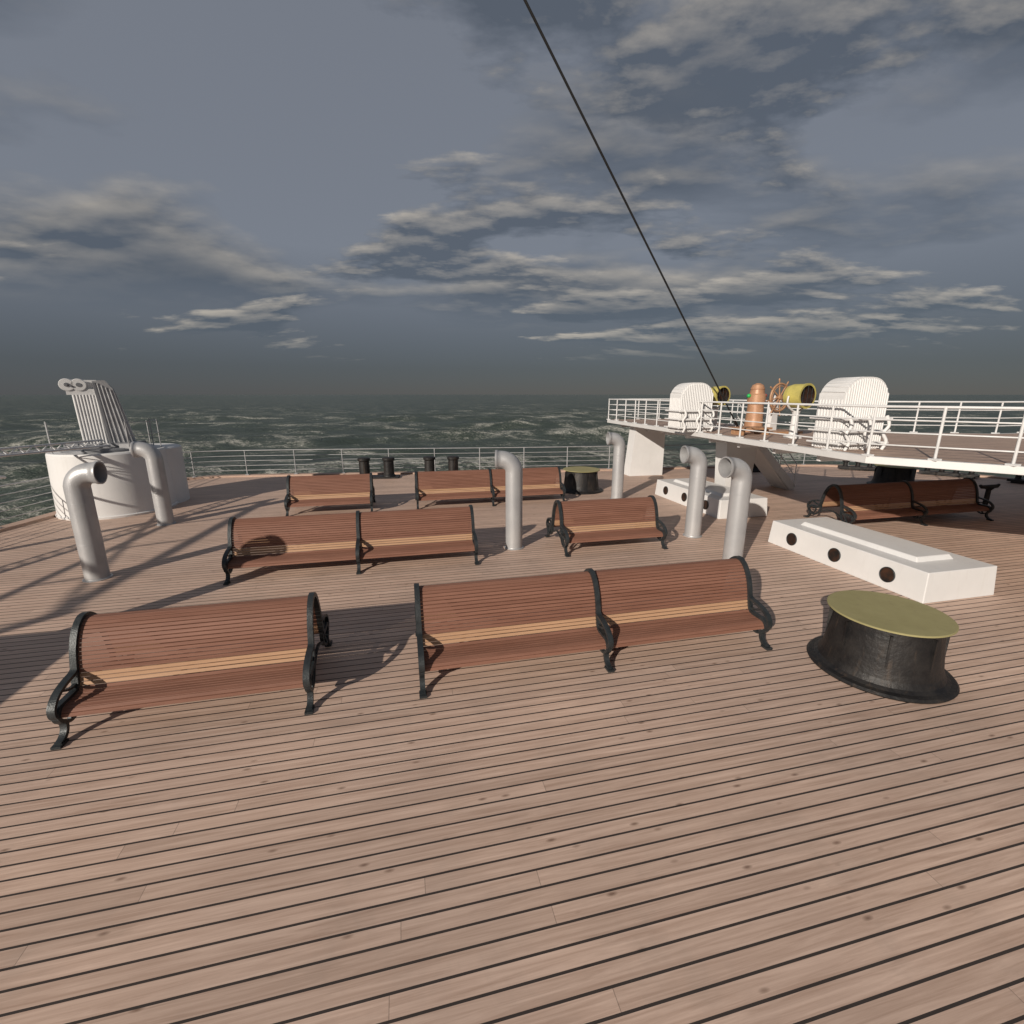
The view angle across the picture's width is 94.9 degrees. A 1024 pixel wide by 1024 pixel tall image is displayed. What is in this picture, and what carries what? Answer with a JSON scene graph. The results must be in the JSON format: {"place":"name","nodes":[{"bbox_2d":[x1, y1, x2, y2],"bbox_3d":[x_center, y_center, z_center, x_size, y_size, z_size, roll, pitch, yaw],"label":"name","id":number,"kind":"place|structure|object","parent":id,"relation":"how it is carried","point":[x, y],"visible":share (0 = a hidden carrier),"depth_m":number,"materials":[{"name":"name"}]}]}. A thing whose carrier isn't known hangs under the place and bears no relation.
{"place":"outdoors","nodes":[
{"label":"outdoors","id":0,"kind":"place"},
{"bbox_2d":[0,466,1023,1023],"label":"wooden deck","id":1,"kind":"structure","parent":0,"point":[736,828],"depth_m":3.51,"materials":[{"name":"brown wood"}]},
{"bbox_2d":[63,461,112,582],"bbox_3d":[-6.892,0.155,7.696,0.560,1.965,0.400,-3,14,-13],"label":"ventilation cowl","id":2,"kind":"object","parent":1,"relation":"on","point":[79,480],"visible":1,"depth_m":7.59,"materials":[{"name":"paint"}]},
{"bbox_2d":[0,378,189,520],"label":"deck crane","id":3,"kind":"object","parent":1,"relation":"on","point":[124,489],"visible":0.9,"depth_m":11.78,"materials":[{"name":"white paint"}]},
{"bbox_2d":[130,441,175,525],"bbox_3d":[-8.338,-0.666,10.978,0.560,1.965,0.400,-3,14,-13],"label":"ventilation cowl","id":4,"kind":"object","parent":1,"relation":"on","point":[153,457],"visible":1,"depth_m":10.87,"materials":[{"name":"paint"}]},
{"bbox_2d":[46,592,332,749],"bbox_3d":[-3.126,1.383,4.867,2.135,0.956,1.410,-3,14,-13],"label":"park bench","id":5,"kind":"object","parent":1,"relation":"on","point":[130,635],"visible":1,"depth_m":4.56,"materials":[{"name":"red wood"}]},
{"bbox_2d":[284,472,375,515],"bbox_3d":[-4.816,-0.546,12.579,2.135,0.956,1.410,-3,14,-13],"label":"park bench","id":6,"kind":"object","parent":1,"relation":"on","point":[324,488],"visible":1,"depth_m":12.30,"materials":[{"name":"red wood"}]},
{"bbox_2d":[222,505,478,584],"bbox_3d":[-2.792,0.443,8.623,4.195,0.956,1.410,-3,14,-13],"label":"park bench","id":7,"kind":"object","parent":1,"relation":"on","point":[358,529],"visible":1,"depth_m":8.31,"materials":[{"name":"red wood"}]},
{"bbox_2d":[357,457,399,478],"bbox_3d":[-5.000,-1.643,17.370,1.600,0.760,0.550,-1,14,-6],"label":"mooring bollard","id":8,"kind":"object","parent":1,"relation":"on","point":[364,465],"visible":0.9,"depth_m":17.23,"materials":[{"name":"black metal"}]},
{"bbox_2d":[423,456,458,471],"bbox_3d":[-2.650,-1.716,17.661,1.600,0.760,0.550,-1,14,-6],"label":"mooring bollard","id":9,"kind":"object","parent":1,"relation":"on","point":[429,464],"visible":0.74,"depth_m":17.49,"materials":[{"name":"black metal"}]},
{"bbox_2d":[415,466,565,508],"bbox_3d":[-0.652,-0.784,13.531,4.195,0.956,1.410,-3,14,-13],"label":"park bench","id":10,"kind":"object","parent":1,"relation":"on","point":[487,482],"visible":0.98,"depth_m":13.21,"materials":[{"name":"red wood"}]},
{"bbox_2d":[0,464,1011,531],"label":"margin plank","id":11,"kind":"object","parent":1,"relation":"on","point":[17,524],"visible":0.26,"depth_m":17.72,"materials":[{"name":"brown wood"}]},
{"bbox_2d":[0,444,1023,527],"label":"deck railing","id":12,"kind":"object","parent":11,"relation":"on","point":[434,453],"visible":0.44,"depth_m":18.06,"materials":[{"name":"metal"}]},
{"bbox_2d":[495,450,523,549],"bbox_3d":[-0.043,-0.241,9.279,0.566,1.965,0.400,0,14,0],"label":"ventilation cowl","id":13,"kind":"object","parent":1,"relation":"on","point":[509,463],"visible":1,"depth_m":9.13,"materials":[{"name":"paint"}]},
{"bbox_2d":[562,466,602,494],"bbox_3d":[2.220,-1.041,15.098,1.420,0.686,1.420,0,14,0],"label":"capstan","id":14,"kind":"object","parent":1,"relation":"on","point":[582,480],"visible":0.93,"depth_m":14.66,"materials":[{"name":"black metal"}]},
{"bbox_2d":[414,556,772,698],"bbox_3d":[0.948,1.154,5.780,4.195,0.956,1.410,-3,14,-13],"label":"park bench","id":15,"kind":"object","parent":1,"relation":"on","point":[574,595],"visible":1,"depth_m":5.45,"materials":[{"name":"red wood"}]},
{"bbox_2d":[545,495,667,556],"bbox_3d":[1.914,0.172,9.708,2.135,0.956,1.410,-3,14,-13],"label":"park bench","id":16,"kind":"object","parent":1,"relation":"on","point":[593,515],"visible":1,"depth_m":9.44,"materials":[{"name":"red wood"}]},
{"bbox_2d":[606,432,625,498],"bbox_3d":[3.013,-1.340,13.676,0.575,1.965,0.416,0,14,0],"label":"ventilation cowl","id":17,"kind":"object","parent":1,"relation":"on","point":[616,440],"visible":0.92,"depth_m":13.55,"materials":[{"name":"paint"}]},
{"bbox_2d":[680,446,707,537],"bbox_3d":[3.863,-0.435,10.057,0.575,1.965,0.416,0,14,0],"label":"ventilation cowl","id":18,"kind":"object","parent":1,"relation":"on","point":[695,458],"visible":1,"depth_m":9.95,"materials":[{"name":"paint"}]},
{"bbox_2d":[655,478,766,518],"bbox_3d":[5.453,-0.485,13.194,1.425,0.540,3.098,-3,14,-13],"label":"skylight hatch","id":19,"kind":"object","parent":1,"relation":"on","point":[716,499],"visible":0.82,"depth_m":12.21,"materials":[{"name":"white paint"}]},
{"bbox_2d":[718,456,752,558],"bbox_3d":[3.952,-0.013,8.369,0.560,1.965,0.400,-3,14,-13],"label":"ventilation cowl","id":20,"kind":"object","parent":1,"relation":"on","point":[738,471],"visible":0.89,"depth_m":8.26,"materials":[{"name":"paint"}]},
{"bbox_2d":[736,404,796,489],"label":"ship staircase","id":21,"kind":"structure","parent":1,"relation":"on","point":[770,468],"depth_m":15.04,"materials":[{"name":"grey metal"}]},
{"bbox_2d":[607,419,1023,486],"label":"bridge platform","id":22,"kind":"structure","parent":1,"relation":"on","point":[645,452],"depth_m":10.48,"materials":[{"name":"white paint"}]},
{"bbox_2d":[523,0,738,426],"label":"mast stay rope","id":23,"kind":"object","parent":22,"relation":"attached to","point":[573,97],"visible":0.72,"depth_m":8.27,"materials":[{"name":"black metal"}]},
{"bbox_2d":[664,382,715,432],"bbox_3d":[4.941,-2.877,12.942,1.140,1.317,0.780,-3,14,-13],"label":"life raft housing","id":24,"kind":"object","parent":22,"relation":"on","point":[685,406],"visible":0.91,"depth_m":12.71,"materials":[{"name":"white paint"}]},
{"bbox_2d":[708,386,729,429],"bbox_3d":[5.865,-3.012,13.608,0.690,1.233,0.530,-6,15,-23],"label":"searchlight","id":25,"kind":"object","parent":22,"relation":"on","point":[725,392],"visible":0.54,"depth_m":13.39,"materials":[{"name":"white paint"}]},
{"bbox_2d":[729,426,772,434],"bbox_3d":[6.100,-2.083,12.055,0.900,0.185,0.500,-3,14,-13],"label":"deck grating","id":26,"kind":"object","parent":22,"relation":"on","point":[756,428],"visible":0.69,"depth_m":11.91,"materials":[{"name":"brown wood"}]},
{"bbox_2d":[744,383,766,431],"bbox_3d":[6.650,-2.850,12.842,0.600,1.290,0.600,0,14,0],"label":"ship binnacle","id":27,"kind":"object","parent":22,"relation":"on","point":[757,393],"visible":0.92,"depth_m":12.68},
{"bbox_2d":[752,378,802,433],"bbox_3d":[7.050,-2.809,12.440,1.000,1.406,0.800,-3,14,-13],"label":"ship wheel","id":28,"kind":"object","parent":22,"relation":"on","point":[776,398],"visible":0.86,"depth_m":12.39,"materials":[{"name":"brown wood"}]},
{"bbox_2d":[783,383,815,438],"bbox_3d":[6.605,-2.362,10.987,0.711,1.244,0.530,-6,15,-23],"label":"searchlight","id":29,"kind":"object","parent":22,"relation":"on","point":[800,393],"visible":0.81,"depth_m":10.79,"materials":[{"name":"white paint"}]},
{"bbox_2d":[606,399,1023,466],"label":"platform railing","id":30,"kind":"object","parent":22,"relation":"on","point":[1019,438],"visible":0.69,"depth_m":9.36,"materials":[{"name":"metal"}]},
{"bbox_2d":[806,377,892,450],"bbox_3d":[6.391,-1.846,8.819,1.140,1.317,0.780,-3,14,-13],"label":"life raft housing","id":31,"kind":"object","parent":22,"relation":"on","point":[860,390],"visible":0.93,"depth_m":8.60,"materials":[{"name":"white paint"}]},
{"bbox_2d":[838,460,874,470],"bbox_3d":[14.300,-1.886,19.113,1.700,0.355,0.340,7,16,25],"label":"roller fairlead","id":32,"kind":"object","parent":1,"relation":"on","point":[857,466],"visible":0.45,"depth_m":19.14,"materials":[{"name":"black metal"}]},
{"bbox_2d":[768,517,996,603],"bbox_3d":[6.393,0.691,8.489,1.425,0.540,3.098,-3,14,-13],"label":"skylight hatch","id":33,"kind":"object","parent":1,"relation":"on","point":[918,572],"visible":1,"depth_m":7.66,"materials":[{"name":"white paint"}]},
{"bbox_2d":[806,590,959,703],"bbox_3d":[4.150,1.419,5.261,1.377,0.686,1.377,0,14,0],"label":"capstan","id":34,"kind":"object","parent":1,"relation":"on","point":[889,646],"visible":1,"depth_m":4.92,"materials":[{"name":"black metal"}]},
{"bbox_2d":[866,464,918,483],"bbox_3d":[12.900,-1.235,15.875,1.420,0.686,1.420,0,14,0],"label":"capstan","id":35,"kind":"object","parent":1,"relation":"on","point":[886,473],"visible":0.55,"depth_m":15.52,"materials":[{"name":"black metal"}]},
{"bbox_2d":[803,477,994,525],"bbox_3d":[9.588,-0.301,11.601,4.195,0.956,1.410,-3,14,-13],"label":"park bench","id":36,"kind":"object","parent":1,"relation":"on","point":[882,495],"visible":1,"depth_m":11.32,"materials":[{"name":"red wood"}]},
{"bbox_2d":[919,468,979,477],"bbox_3d":[16.500,-1.546,17.755,1.700,0.355,0.340,13,19,41],"label":"roller fairlead","id":37,"kind":"object","parent":1,"relation":"on","point":[954,473],"visible":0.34,"depth_m":17.65,"materials":[{"name":"black metal"}]},
{"bbox_2d":[979,484,1000,504],"bbox_3d":[12.600,-0.393,12.477,0.678,0.713,0.308,0,14,0],"label":"mooring cleat","id":38,"kind":"object","parent":1,"relation":"on","point":[988,488],"visible":0.64,"depth_m":12.40,"materials":[{"name":"black metal"}]},
{"bbox_2d":[1007,475,1023,483],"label":"roller fairlead","id":39,"kind":"object","parent":1,"relation":"on","point":[1018,479],"visible":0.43,"depth_m":16.28,"materials":[{"name":"black metal"}]},
{"bbox_2d":[0,395,1023,525],"bbox_3d":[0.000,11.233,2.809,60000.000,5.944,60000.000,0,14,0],"label":"sea","id":40,"kind":"structure","parent":0,"point":[192,423],"depth_m":173.73,"materials":[{"name":"liquid"}]},
{"bbox_2d":[0,0,1023,394],"label":"sky","id":41,"kind":"structure","parent":0,"point":[198,197],"materials":[{"name":"grey"}]},
{"bbox_2d":[752,463,759,471],"bbox_3d":[9.300,-1.995,18.777,1.600,0.760,0.550,-2,14,-8],"label":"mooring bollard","id":42,"kind":"object","parent":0,"point":[755,469],"visible":0.03,"depth_m":18.70,"materials":[{"name":"black metal"}]}
]}

